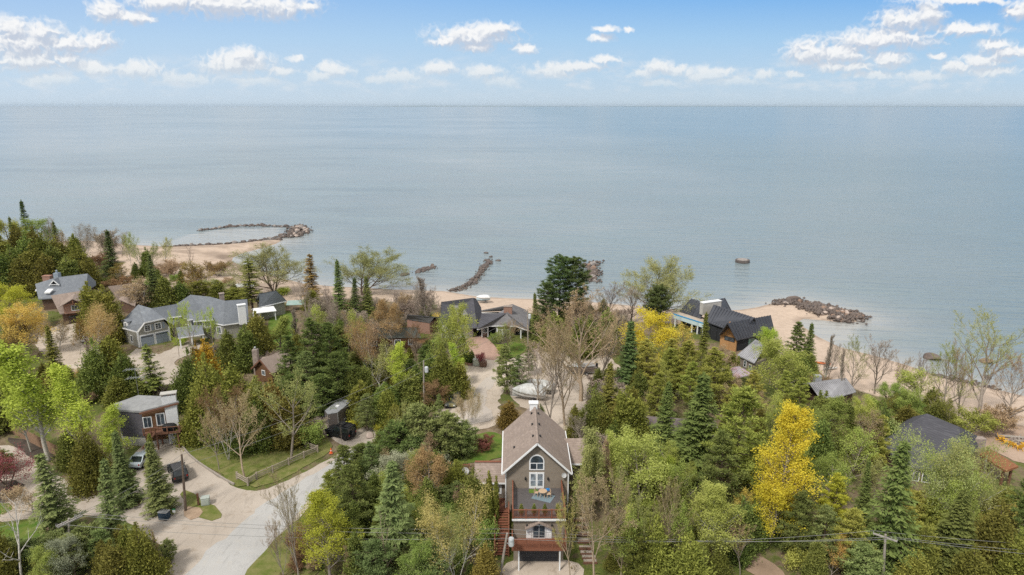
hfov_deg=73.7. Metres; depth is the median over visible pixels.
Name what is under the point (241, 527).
power line
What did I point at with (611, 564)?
cedar tree
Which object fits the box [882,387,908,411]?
leafy tree
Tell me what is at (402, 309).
shrub
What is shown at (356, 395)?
cedar tree
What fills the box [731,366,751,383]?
carport
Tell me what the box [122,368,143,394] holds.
tv antenna
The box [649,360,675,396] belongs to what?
leafy tree
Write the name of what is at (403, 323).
shrub
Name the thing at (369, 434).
boulder
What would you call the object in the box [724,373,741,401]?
leafy tree
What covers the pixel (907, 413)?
cedar tree
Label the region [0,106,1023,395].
lake water
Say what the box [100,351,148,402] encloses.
cedar tree
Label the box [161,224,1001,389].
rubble
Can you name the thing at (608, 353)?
bare tree
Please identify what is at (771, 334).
leafy tree
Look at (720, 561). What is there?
cedar tree
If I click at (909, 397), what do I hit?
leafy tree
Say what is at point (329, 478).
pine tree
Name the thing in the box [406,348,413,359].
cedar tree
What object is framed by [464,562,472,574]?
cedar tree
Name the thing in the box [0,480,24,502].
mulch bed
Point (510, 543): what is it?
utility pole
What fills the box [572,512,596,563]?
timber steps
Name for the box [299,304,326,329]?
leafy tree
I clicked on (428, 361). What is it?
cedar tree
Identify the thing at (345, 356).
cedar tree
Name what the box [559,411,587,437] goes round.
bare tree
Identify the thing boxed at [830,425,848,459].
cedar tree
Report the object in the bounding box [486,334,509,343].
garden bed
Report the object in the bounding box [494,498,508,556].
wooden staircase
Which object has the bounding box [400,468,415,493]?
cedar tree
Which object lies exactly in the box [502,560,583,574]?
front drive
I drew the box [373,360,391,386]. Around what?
cedar tree
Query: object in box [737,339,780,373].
log cabin
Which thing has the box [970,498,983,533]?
leafy tree
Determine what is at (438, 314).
bare tree
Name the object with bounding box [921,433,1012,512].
birch tree
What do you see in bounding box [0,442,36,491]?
maple tree
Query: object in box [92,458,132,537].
spruce tree
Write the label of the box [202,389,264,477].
budding tree
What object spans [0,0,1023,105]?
sky
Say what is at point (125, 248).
leafy tree
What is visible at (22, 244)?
cedar tree
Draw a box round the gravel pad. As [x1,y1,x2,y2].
[323,420,376,447]
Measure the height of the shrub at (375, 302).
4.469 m
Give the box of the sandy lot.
[501,351,620,429]
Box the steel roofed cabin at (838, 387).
[792,374,855,403]
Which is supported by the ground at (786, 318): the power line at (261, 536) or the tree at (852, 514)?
the tree at (852, 514)
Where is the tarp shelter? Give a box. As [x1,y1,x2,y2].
[286,300,304,307]
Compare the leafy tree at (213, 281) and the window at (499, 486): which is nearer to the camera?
the window at (499, 486)
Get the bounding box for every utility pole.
[55,514,82,532]
[181,454,186,510]
[423,360,427,404]
[499,533,513,574]
[527,310,530,343]
[873,531,897,573]
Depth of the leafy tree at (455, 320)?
123.02 m
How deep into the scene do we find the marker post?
85.01 m
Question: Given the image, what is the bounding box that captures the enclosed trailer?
[324,399,351,430]
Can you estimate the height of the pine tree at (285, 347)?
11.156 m
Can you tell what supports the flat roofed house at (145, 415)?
on the ground at (786, 318)
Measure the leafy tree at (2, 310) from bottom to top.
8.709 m
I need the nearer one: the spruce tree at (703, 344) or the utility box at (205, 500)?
the utility box at (205, 500)
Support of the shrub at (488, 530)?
on the ground at (786, 318)
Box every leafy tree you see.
[0,217,26,241]
[0,282,39,329]
[0,299,59,355]
[0,305,11,331]
[0,320,34,347]
[0,484,45,515]
[20,216,62,242]
[25,541,64,574]
[40,532,87,574]
[51,228,69,248]
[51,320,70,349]
[71,318,88,352]
[108,262,133,280]
[114,275,152,304]
[121,232,130,262]
[123,232,141,267]
[149,242,161,261]
[159,237,172,259]
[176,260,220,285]
[181,267,205,285]
[202,278,238,288]
[293,485,364,574]
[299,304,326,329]
[317,514,343,559]
[335,310,348,327]
[340,519,366,553]
[343,308,367,346]
[349,318,380,352]
[363,448,423,483]
[366,339,394,385]
[368,298,404,349]
[373,470,386,498]
[373,501,382,518]
[377,447,389,467]
[394,535,443,574]
[397,485,417,505]
[398,292,407,316]
[402,443,453,498]
[405,499,427,538]
[406,449,427,482]
[413,441,431,467]
[420,379,451,408]
[424,431,437,450]
[426,313,458,355]
[437,301,479,363]
[494,321,517,351]
[596,423,672,510]
[601,439,609,459]
[602,506,646,574]
[606,460,644,526]
[618,305,678,359]
[640,357,660,379]
[642,386,659,408]
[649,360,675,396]
[655,438,681,466]
[663,321,696,357]
[664,496,694,550]
[667,458,702,498]
[677,475,754,558]
[677,512,699,548]
[682,459,697,487]
[691,348,706,367]
[697,532,711,558]
[707,343,738,369]
[708,458,740,500]
[712,382,730,403]
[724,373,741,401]
[733,487,754,504]
[741,337,824,390]
[746,460,763,496]
[751,399,832,536]
[751,469,807,543]
[753,323,781,369]
[754,391,775,412]
[762,389,785,425]
[763,406,782,445]
[781,432,805,481]
[803,394,852,452]
[806,451,857,498]
[810,412,846,444]
[824,532,851,574]
[833,424,881,486]
[846,515,868,538]
[851,394,879,425]
[851,407,886,464]
[857,456,888,511]
[874,381,902,409]
[881,392,898,413]
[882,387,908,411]
[886,386,924,416]
[893,366,951,403]
[911,396,926,413]
[923,387,944,414]
[933,396,957,421]
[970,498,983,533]
[1014,522,1023,543]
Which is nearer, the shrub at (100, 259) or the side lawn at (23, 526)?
the side lawn at (23, 526)
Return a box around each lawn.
[0,503,11,513]
[0,520,45,540]
[186,436,332,486]
[266,311,297,345]
[445,432,501,463]
[500,342,525,357]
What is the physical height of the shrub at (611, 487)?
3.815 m
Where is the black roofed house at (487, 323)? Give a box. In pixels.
[440,298,529,339]
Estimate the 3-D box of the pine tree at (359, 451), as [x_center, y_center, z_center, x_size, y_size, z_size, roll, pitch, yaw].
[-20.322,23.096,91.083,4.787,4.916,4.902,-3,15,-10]
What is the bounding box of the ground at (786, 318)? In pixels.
[0,240,1023,574]
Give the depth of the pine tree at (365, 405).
103.37 m
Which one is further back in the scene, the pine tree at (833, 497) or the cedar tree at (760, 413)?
the cedar tree at (760, 413)
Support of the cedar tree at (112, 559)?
on the ground at (786, 318)
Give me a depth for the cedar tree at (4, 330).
140.35 m
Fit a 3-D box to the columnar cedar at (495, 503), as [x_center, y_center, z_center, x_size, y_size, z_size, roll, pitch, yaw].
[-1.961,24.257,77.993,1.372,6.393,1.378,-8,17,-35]
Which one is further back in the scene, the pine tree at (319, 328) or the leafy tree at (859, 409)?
the pine tree at (319, 328)
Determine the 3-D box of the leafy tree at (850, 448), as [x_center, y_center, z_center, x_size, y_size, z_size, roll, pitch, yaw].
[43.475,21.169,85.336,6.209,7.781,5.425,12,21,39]
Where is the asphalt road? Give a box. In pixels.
[185,450,355,574]
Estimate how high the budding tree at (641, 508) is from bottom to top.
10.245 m
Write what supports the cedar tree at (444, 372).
on the ground at (786, 318)
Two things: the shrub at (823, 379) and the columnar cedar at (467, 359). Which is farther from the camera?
the columnar cedar at (467, 359)
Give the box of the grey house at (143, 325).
[118,290,286,348]
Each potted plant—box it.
[518,504,524,515]
[532,503,536,515]
[543,504,547,515]
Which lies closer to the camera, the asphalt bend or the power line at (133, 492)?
the power line at (133, 492)
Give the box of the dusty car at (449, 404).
[444,390,460,407]
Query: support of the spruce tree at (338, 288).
on the ground at (786, 318)
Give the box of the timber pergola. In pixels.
[979,449,1017,485]
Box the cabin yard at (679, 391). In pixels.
[647,373,719,405]
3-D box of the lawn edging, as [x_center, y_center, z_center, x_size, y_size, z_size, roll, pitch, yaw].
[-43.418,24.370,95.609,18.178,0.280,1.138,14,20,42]
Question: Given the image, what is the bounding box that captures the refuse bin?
[157,509,170,520]
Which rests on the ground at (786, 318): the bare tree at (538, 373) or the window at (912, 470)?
the bare tree at (538, 373)
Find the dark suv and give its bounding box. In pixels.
[167,461,188,482]
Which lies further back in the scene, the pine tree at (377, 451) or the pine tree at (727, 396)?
the pine tree at (727, 396)
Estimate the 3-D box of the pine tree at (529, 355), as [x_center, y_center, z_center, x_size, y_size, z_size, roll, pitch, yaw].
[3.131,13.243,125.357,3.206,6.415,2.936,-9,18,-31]
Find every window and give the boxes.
[142,416,152,427]
[144,324,150,331]
[154,322,161,329]
[155,413,165,425]
[216,326,221,333]
[493,485,501,493]
[529,454,543,469]
[532,525,545,537]
[724,336,734,342]
[748,337,754,344]
[911,470,920,480]
[921,472,935,482]
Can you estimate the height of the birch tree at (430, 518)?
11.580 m
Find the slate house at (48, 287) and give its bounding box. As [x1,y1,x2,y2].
[35,270,95,309]
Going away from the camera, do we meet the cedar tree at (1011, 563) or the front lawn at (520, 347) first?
the cedar tree at (1011, 563)
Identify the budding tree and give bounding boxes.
[167,310,183,352]
[175,301,207,344]
[196,410,231,468]
[200,306,218,355]
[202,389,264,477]
[249,364,318,458]
[390,399,409,421]
[552,493,578,574]
[570,472,637,574]
[597,467,631,549]
[622,492,668,537]
[728,515,754,574]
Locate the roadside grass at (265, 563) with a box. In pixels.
[245,522,329,574]
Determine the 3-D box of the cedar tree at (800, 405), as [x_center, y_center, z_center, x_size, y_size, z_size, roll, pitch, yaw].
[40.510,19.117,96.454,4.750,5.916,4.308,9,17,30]
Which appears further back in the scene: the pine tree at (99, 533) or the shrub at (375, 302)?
the shrub at (375, 302)
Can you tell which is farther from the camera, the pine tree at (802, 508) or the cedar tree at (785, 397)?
the cedar tree at (785, 397)
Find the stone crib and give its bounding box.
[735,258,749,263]
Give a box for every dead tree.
[0,489,43,574]
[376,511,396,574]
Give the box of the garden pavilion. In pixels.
[251,306,275,319]
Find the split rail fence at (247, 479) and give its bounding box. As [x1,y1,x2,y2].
[235,442,318,485]
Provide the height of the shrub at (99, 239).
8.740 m
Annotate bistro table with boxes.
[539,489,546,497]
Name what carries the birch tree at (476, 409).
on the ground at (786, 318)
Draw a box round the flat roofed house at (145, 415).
[114,390,180,445]
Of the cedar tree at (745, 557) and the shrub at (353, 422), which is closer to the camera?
the cedar tree at (745, 557)
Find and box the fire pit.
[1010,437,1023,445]
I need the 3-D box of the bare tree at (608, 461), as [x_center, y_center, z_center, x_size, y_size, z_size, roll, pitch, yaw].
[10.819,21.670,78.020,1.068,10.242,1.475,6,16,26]
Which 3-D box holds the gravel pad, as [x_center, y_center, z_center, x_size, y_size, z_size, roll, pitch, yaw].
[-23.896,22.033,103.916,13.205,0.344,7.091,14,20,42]
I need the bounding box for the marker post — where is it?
[196,493,199,504]
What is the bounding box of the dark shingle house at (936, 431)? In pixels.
[883,414,986,486]
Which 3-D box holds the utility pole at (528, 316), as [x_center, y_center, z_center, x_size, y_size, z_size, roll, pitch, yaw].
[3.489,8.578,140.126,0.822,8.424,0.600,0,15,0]
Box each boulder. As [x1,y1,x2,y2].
[366,432,373,437]
[785,296,800,300]
[923,352,941,359]
[979,358,993,363]
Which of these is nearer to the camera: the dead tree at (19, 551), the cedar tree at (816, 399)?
the dead tree at (19, 551)
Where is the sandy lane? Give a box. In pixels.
[35,323,100,371]
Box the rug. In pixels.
[532,492,554,502]
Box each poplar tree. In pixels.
[0,339,71,459]
[0,369,33,451]
[44,358,97,442]
[92,402,141,458]
[269,315,293,350]
[384,341,408,383]
[448,342,467,369]
[569,443,594,531]
[573,425,608,514]
[605,428,627,504]
[623,503,637,539]
[628,471,636,498]
[664,454,673,478]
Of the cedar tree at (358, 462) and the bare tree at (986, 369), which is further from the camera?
the bare tree at (986, 369)
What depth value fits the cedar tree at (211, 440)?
99.28 m
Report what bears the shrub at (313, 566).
on the ground at (786, 318)
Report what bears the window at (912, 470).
in the dark shingle house at (936, 431)
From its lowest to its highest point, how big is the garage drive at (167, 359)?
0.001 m
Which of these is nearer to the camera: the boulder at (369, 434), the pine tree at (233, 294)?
the boulder at (369, 434)
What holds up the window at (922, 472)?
in the dark shingle house at (936, 431)
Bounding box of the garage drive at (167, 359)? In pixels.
[127,341,201,384]
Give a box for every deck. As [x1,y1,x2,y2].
[141,425,182,449]
[462,464,469,473]
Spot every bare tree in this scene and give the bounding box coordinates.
[42,218,60,242]
[83,338,92,354]
[115,231,130,255]
[149,529,158,550]
[257,466,300,574]
[262,512,290,574]
[289,309,298,335]
[292,278,312,311]
[296,308,318,338]
[299,300,317,322]
[316,289,331,301]
[319,285,332,311]
[321,310,336,324]
[324,301,343,323]
[330,300,345,322]
[340,313,367,351]
[342,546,350,574]
[390,292,404,315]
[405,289,421,312]
[405,320,429,361]
[410,282,427,306]
[412,300,422,314]
[415,276,433,315]
[426,286,440,308]
[429,300,445,325]
[497,319,520,344]
[513,286,621,401]
[518,341,564,406]
[528,312,586,425]
[531,324,584,417]
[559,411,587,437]
[593,289,608,311]
[597,315,640,373]
[598,282,630,307]
[603,440,610,515]
[619,286,648,319]
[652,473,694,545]
[823,333,835,377]
[825,343,846,378]
[838,347,845,380]
[839,334,870,386]
[858,334,899,393]
[894,355,917,385]
[913,351,932,390]
[925,342,985,402]
[942,337,974,414]
[943,305,1023,413]
[991,351,1023,426]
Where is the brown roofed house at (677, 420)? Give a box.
[646,416,716,436]
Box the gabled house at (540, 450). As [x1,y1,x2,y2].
[474,400,590,570]
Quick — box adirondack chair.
[1015,444,1023,450]
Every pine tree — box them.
[0,448,18,471]
[6,536,24,542]
[9,542,25,564]
[12,537,45,574]
[26,528,64,562]
[44,532,93,574]
[68,521,103,568]
[83,528,114,568]
[158,537,177,562]
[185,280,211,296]
[224,288,244,300]
[263,382,283,395]
[274,335,304,381]
[276,371,307,401]
[290,350,326,394]
[294,317,336,378]
[296,373,342,417]
[303,324,321,344]
[310,322,348,375]
[312,469,340,517]
[317,351,353,405]
[327,444,364,494]
[328,464,375,523]
[330,325,348,350]
[345,442,376,464]
[350,538,399,574]
[352,392,379,430]
[358,441,383,485]
[361,356,377,373]
[372,448,388,467]
[374,418,413,454]
[377,465,405,498]
[389,544,410,574]
[392,400,450,460]
[398,433,438,459]
[402,358,419,378]
[405,501,425,533]
[405,542,418,574]
[407,512,438,540]
[409,542,453,574]
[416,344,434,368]
[417,339,436,354]
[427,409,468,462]
[434,394,443,411]
[435,484,452,506]
[446,479,463,501]
[448,419,482,459]
[491,345,518,393]
[508,354,532,386]
[521,344,536,373]
[535,281,560,321]
[539,254,577,314]
[561,256,591,317]
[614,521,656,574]
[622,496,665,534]
[632,338,663,385]
[635,471,670,509]
[636,345,651,378]
[643,284,673,325]
[645,371,676,416]
[659,338,679,361]
[660,347,682,395]
[665,478,687,500]
[669,340,706,397]
[676,361,698,407]
[690,347,734,413]
[693,429,750,501]
[697,385,774,493]
[721,383,739,416]
[744,370,766,396]
[773,489,820,557]
[774,370,798,403]
[785,321,809,364]
[789,377,811,409]
[797,503,842,566]
[813,472,855,537]
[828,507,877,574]
[831,536,891,574]
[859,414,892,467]
[890,485,933,524]
[903,521,945,559]
[911,495,947,526]
[997,486,1018,507]
[1005,478,1023,536]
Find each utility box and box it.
[200,494,209,505]
[473,358,478,365]
[479,360,486,366]
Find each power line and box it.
[59,524,442,539]
[74,515,476,533]
[76,466,181,514]
[80,512,375,528]
[82,456,178,511]
[184,369,405,453]
[186,371,422,464]
[510,533,881,541]
[512,529,884,541]
[520,531,866,541]
[879,531,1005,542]
[896,537,1014,549]
[901,539,1023,553]
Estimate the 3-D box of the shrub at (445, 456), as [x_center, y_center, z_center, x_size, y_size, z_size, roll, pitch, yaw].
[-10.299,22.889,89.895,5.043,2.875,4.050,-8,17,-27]
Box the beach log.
[995,434,1023,438]
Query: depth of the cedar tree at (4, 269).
177.02 m
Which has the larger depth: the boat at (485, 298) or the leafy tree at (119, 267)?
the leafy tree at (119, 267)
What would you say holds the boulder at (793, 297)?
on the ground at (786, 318)
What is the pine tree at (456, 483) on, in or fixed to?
on the ground at (786, 318)
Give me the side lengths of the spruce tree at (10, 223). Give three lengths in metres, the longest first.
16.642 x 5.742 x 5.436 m
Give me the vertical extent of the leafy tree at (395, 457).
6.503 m
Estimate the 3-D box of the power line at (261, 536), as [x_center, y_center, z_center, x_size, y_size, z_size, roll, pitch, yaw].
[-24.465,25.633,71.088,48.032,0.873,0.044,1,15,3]
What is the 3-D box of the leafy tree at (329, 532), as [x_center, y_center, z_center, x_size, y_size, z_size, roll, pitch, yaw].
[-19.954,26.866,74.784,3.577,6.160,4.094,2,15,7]
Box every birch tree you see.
[27,311,50,345]
[71,222,97,255]
[77,299,119,344]
[195,383,247,459]
[341,317,378,372]
[414,480,500,574]
[429,505,472,574]
[451,387,476,420]
[466,392,483,425]
[874,417,981,514]
[917,439,994,520]
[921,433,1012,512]
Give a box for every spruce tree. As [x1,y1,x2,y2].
[8,217,13,236]
[19,201,29,234]
[24,452,88,539]
[40,325,73,393]
[52,221,59,240]
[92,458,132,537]
[100,229,128,279]
[110,430,144,509]
[138,344,167,395]
[139,440,182,519]
[142,433,164,475]
[143,253,159,306]
[238,258,262,315]
[301,254,322,298]
[330,259,350,323]
[349,277,363,313]
[360,276,376,321]
[368,460,420,574]
[529,292,542,340]
[599,362,616,412]
[614,319,648,387]
[646,381,677,457]
[660,371,723,489]
[693,312,709,371]
[695,521,707,551]
[804,323,817,363]
[852,459,874,532]
[854,439,930,574]
[929,489,979,574]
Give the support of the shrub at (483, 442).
on the ground at (786, 318)
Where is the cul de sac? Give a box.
[434,356,503,429]
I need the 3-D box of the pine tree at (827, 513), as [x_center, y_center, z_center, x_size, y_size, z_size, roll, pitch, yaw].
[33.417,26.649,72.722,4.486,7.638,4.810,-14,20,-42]
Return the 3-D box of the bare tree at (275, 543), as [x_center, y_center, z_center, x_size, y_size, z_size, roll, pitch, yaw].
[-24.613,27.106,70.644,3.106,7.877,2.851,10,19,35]
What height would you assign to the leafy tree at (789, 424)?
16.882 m
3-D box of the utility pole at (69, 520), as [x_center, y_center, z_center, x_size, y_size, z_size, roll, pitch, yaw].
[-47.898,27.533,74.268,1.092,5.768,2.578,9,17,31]
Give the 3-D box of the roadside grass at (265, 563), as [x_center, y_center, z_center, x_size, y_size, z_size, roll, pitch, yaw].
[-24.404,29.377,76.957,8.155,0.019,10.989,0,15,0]
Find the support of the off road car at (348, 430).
on the gravel pad
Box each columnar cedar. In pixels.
[458,333,466,359]
[463,348,469,362]
[468,350,474,362]
[484,494,493,530]
[485,470,492,503]
[491,475,499,520]
[571,474,581,517]
[726,351,737,366]
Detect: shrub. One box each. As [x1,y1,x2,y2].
[80,392,97,402]
[90,252,108,268]
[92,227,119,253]
[101,274,134,292]
[154,259,185,275]
[155,385,170,395]
[169,274,176,280]
[172,337,187,345]
[200,260,233,275]
[204,343,219,352]
[222,276,233,284]
[259,350,278,357]
[276,286,291,295]
[284,533,303,546]
[286,559,303,572]
[289,550,309,564]
[290,537,307,552]
[294,520,305,534]
[295,419,327,448]
[301,416,329,436]
[304,550,323,560]
[305,296,335,313]
[305,534,321,549]
[305,557,321,572]
[339,306,369,325]
[344,298,363,310]
[345,417,359,428]
[359,295,389,311]
[365,318,394,327]
[373,419,385,430]
[377,343,393,355]
[394,317,406,326]
[397,294,415,305]
[397,299,419,314]
[400,529,431,546]
[402,481,432,502]
[403,309,417,319]
[410,341,422,351]
[413,291,434,310]
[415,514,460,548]
[415,541,455,574]
[426,449,453,465]
[438,499,455,515]
[445,540,470,574]
[452,484,464,501]
[472,515,500,550]
[473,433,495,452]
[476,352,485,360]
[488,331,501,343]
[560,306,585,316]
[578,431,614,457]
[583,381,619,401]
[585,367,618,388]
[586,312,604,325]
[590,369,625,387]
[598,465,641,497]
[602,380,627,393]
[610,308,631,318]
[613,314,629,327]
[676,468,696,487]
[737,460,760,483]
[743,398,771,412]
[781,540,810,572]
[803,372,831,381]
[835,455,853,473]
[846,426,861,438]
[864,396,887,409]
[879,395,921,413]
[944,400,1006,432]
[977,402,1023,432]
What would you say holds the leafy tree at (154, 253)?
on the ground at (786, 318)
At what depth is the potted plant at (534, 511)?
73.46 m
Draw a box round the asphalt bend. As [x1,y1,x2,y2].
[456,376,495,423]
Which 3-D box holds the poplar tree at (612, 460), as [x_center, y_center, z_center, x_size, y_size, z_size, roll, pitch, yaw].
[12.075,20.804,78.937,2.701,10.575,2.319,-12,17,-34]
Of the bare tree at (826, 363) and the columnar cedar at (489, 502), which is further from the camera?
the bare tree at (826, 363)
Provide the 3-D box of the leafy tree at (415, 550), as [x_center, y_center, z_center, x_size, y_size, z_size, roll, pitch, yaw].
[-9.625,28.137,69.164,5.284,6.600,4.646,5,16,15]
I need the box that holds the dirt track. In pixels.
[744,555,784,574]
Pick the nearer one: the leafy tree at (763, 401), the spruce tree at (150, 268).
the leafy tree at (763, 401)
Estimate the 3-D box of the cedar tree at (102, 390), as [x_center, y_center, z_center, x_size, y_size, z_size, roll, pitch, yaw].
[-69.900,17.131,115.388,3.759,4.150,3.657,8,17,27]
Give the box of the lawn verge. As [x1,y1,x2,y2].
[180,490,221,520]
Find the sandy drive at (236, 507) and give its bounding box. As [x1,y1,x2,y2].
[0,426,376,574]
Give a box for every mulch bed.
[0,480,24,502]
[8,438,53,461]
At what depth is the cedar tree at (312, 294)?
165.57 m
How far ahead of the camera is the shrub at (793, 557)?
73.12 m
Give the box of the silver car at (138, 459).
[128,449,156,468]
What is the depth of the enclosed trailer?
105.83 m
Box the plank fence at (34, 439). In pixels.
[7,422,57,455]
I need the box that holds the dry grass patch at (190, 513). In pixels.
[184,506,202,519]
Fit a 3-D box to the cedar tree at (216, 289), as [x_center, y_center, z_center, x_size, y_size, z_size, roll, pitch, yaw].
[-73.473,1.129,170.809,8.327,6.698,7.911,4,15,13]
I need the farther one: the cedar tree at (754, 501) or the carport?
the carport
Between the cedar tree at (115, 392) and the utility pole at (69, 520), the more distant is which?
the cedar tree at (115, 392)
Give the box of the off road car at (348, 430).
[325,421,356,440]
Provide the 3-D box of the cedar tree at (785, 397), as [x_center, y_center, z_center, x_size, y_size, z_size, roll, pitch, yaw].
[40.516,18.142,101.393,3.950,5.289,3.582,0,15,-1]
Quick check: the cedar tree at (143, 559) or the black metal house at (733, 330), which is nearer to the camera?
the cedar tree at (143, 559)
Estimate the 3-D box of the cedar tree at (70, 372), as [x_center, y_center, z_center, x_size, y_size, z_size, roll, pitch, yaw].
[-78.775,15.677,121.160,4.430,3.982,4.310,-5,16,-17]
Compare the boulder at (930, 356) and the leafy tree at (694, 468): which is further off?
the boulder at (930, 356)
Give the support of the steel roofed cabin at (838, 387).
on the ground at (786, 318)
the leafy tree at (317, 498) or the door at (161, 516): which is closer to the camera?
the leafy tree at (317, 498)
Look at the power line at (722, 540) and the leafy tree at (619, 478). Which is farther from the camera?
the leafy tree at (619, 478)
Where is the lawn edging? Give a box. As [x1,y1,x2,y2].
[182,445,234,484]
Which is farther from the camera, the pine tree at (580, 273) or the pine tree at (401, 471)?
the pine tree at (580, 273)
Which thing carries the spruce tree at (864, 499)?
on the ground at (786, 318)
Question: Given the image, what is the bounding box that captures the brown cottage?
[250,347,293,382]
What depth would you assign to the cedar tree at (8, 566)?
70.52 m
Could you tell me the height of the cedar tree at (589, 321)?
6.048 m
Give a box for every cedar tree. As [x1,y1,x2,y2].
[0,235,15,254]
[0,244,23,278]
[0,254,16,296]
[0,335,13,384]
[0,383,14,435]
[0,515,29,574]
[1,254,40,298]
[3,326,17,346]
[6,224,22,248]
[14,234,33,253]
[21,227,42,247]
[22,243,41,283]
[24,253,58,296]
[24,559,57,574]
[32,232,54,252]
[35,362,50,384]
[38,244,67,272]
[45,235,67,255]
[48,428,78,473]
[55,254,82,276]
[62,423,126,502]
[63,233,101,270]
[67,366,75,387]
[68,246,103,278]
[68,335,111,405]
[69,281,98,340]
[78,256,107,288]
[85,284,128,347]
[85,538,130,574]
[86,539,107,574]
[92,378,104,401]
[94,334,139,387]
[97,375,131,411]
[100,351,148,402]
[110,524,128,547]
[114,524,131,551]
[117,521,178,574]
[125,379,156,398]
[129,262,142,279]
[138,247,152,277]
[144,276,184,307]
[152,268,163,280]
[160,345,199,413]
[166,376,209,450]
[170,281,192,303]
[175,269,186,283]
[180,352,226,447]
[184,390,242,453]
[190,340,199,365]
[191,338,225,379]
[201,362,247,446]
[206,280,228,300]
[213,329,237,372]
[219,397,278,461]
[220,375,274,450]
[230,323,264,374]
[245,310,280,355]
[258,376,287,452]
[261,320,276,344]
[266,396,313,454]
[289,330,304,363]
[293,391,308,419]
[299,289,320,310]
[302,376,324,414]
[317,333,339,351]
[335,314,346,325]
[335,319,349,343]
[338,530,377,574]
[339,361,373,400]
[340,499,370,543]
[341,349,349,365]
[344,379,373,421]
[347,348,364,369]
[354,457,366,480]
[361,365,380,395]
[362,485,382,526]
[366,470,383,495]
[367,503,384,538]
[369,381,404,417]
[371,385,400,431]
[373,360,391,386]
[373,428,387,450]
[381,404,403,426]
[388,367,401,385]
[393,375,403,399]
[397,369,432,409]
[400,394,420,412]
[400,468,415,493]
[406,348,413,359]
[407,476,447,510]
[411,362,426,391]
[419,304,431,315]
[420,352,435,385]
[425,343,474,408]
[427,449,448,490]
[440,459,468,492]
[451,463,502,534]
[453,362,475,399]
[453,499,462,517]
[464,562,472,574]
[469,542,504,574]
[491,400,520,430]
[534,311,568,352]
[557,305,567,325]
[560,316,599,360]
[563,404,579,437]
[573,408,589,437]
[579,383,610,451]
[587,313,598,339]
[588,367,604,388]
[592,307,623,357]
[592,405,608,439]
[598,299,607,313]
[600,549,620,574]
[601,420,622,455]
[602,512,619,532]
[603,385,648,447]
[605,400,620,426]
[608,389,624,408]
[615,513,677,574]
[628,369,651,407]
[628,386,645,401]
[629,365,643,385]
[630,397,653,450]
[643,465,669,527]
[658,526,720,574]
[659,347,679,381]
[661,478,696,552]
[706,539,735,574]
[717,364,735,405]
[718,420,726,430]
[718,495,758,569]
[746,496,765,525]
[749,502,772,552]
[751,407,769,439]
[767,512,801,553]
[775,393,789,425]
[779,435,812,482]
[780,352,815,386]
[792,404,809,437]
[798,536,830,574]
[806,352,828,375]
[806,390,823,430]
[807,418,841,478]
[809,391,830,437]
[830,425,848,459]
[841,398,857,439]
[846,436,865,463]
[861,402,901,452]
[880,519,947,574]
[885,544,934,574]
[892,404,919,426]
[919,387,939,414]
[923,400,951,423]
[939,542,1001,574]
[968,495,1022,574]
[974,504,1019,537]
[977,506,988,522]
[978,498,990,512]
[987,530,1023,574]
[989,494,1000,512]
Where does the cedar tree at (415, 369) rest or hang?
on the ground at (786, 318)
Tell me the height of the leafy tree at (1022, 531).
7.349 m
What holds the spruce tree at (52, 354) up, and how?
on the ground at (786, 318)
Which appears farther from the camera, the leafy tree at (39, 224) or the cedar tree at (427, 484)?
the leafy tree at (39, 224)
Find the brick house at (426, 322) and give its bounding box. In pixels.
[406,314,437,333]
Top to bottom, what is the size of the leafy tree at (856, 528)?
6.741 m
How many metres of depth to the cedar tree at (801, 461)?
85.80 m
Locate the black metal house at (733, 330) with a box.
[673,298,773,351]
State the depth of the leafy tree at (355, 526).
74.10 m
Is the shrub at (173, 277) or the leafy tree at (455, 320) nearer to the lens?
the leafy tree at (455, 320)
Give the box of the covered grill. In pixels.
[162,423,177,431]
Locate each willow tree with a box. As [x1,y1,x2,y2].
[215,241,321,290]
[325,244,415,295]
[611,253,712,313]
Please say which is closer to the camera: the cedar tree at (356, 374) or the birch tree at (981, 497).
the birch tree at (981, 497)
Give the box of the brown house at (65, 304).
[51,283,150,324]
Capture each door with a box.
[68,314,77,323]
[139,333,155,346]
[154,330,169,343]
[158,514,164,518]
[201,500,207,504]
[519,551,557,560]
[529,472,543,487]
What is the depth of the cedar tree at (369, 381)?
111.97 m
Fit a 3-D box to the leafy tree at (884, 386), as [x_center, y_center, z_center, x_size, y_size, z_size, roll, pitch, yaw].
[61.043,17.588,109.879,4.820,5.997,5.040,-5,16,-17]
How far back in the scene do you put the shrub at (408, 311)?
155.95 m
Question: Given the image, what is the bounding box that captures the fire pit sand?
[973,425,1023,462]
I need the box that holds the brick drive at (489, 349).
[466,336,499,359]
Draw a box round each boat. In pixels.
[476,295,490,302]
[511,383,546,399]
[523,379,554,392]
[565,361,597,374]
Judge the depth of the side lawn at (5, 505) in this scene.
84.73 m
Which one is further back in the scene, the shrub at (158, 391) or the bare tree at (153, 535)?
the shrub at (158, 391)

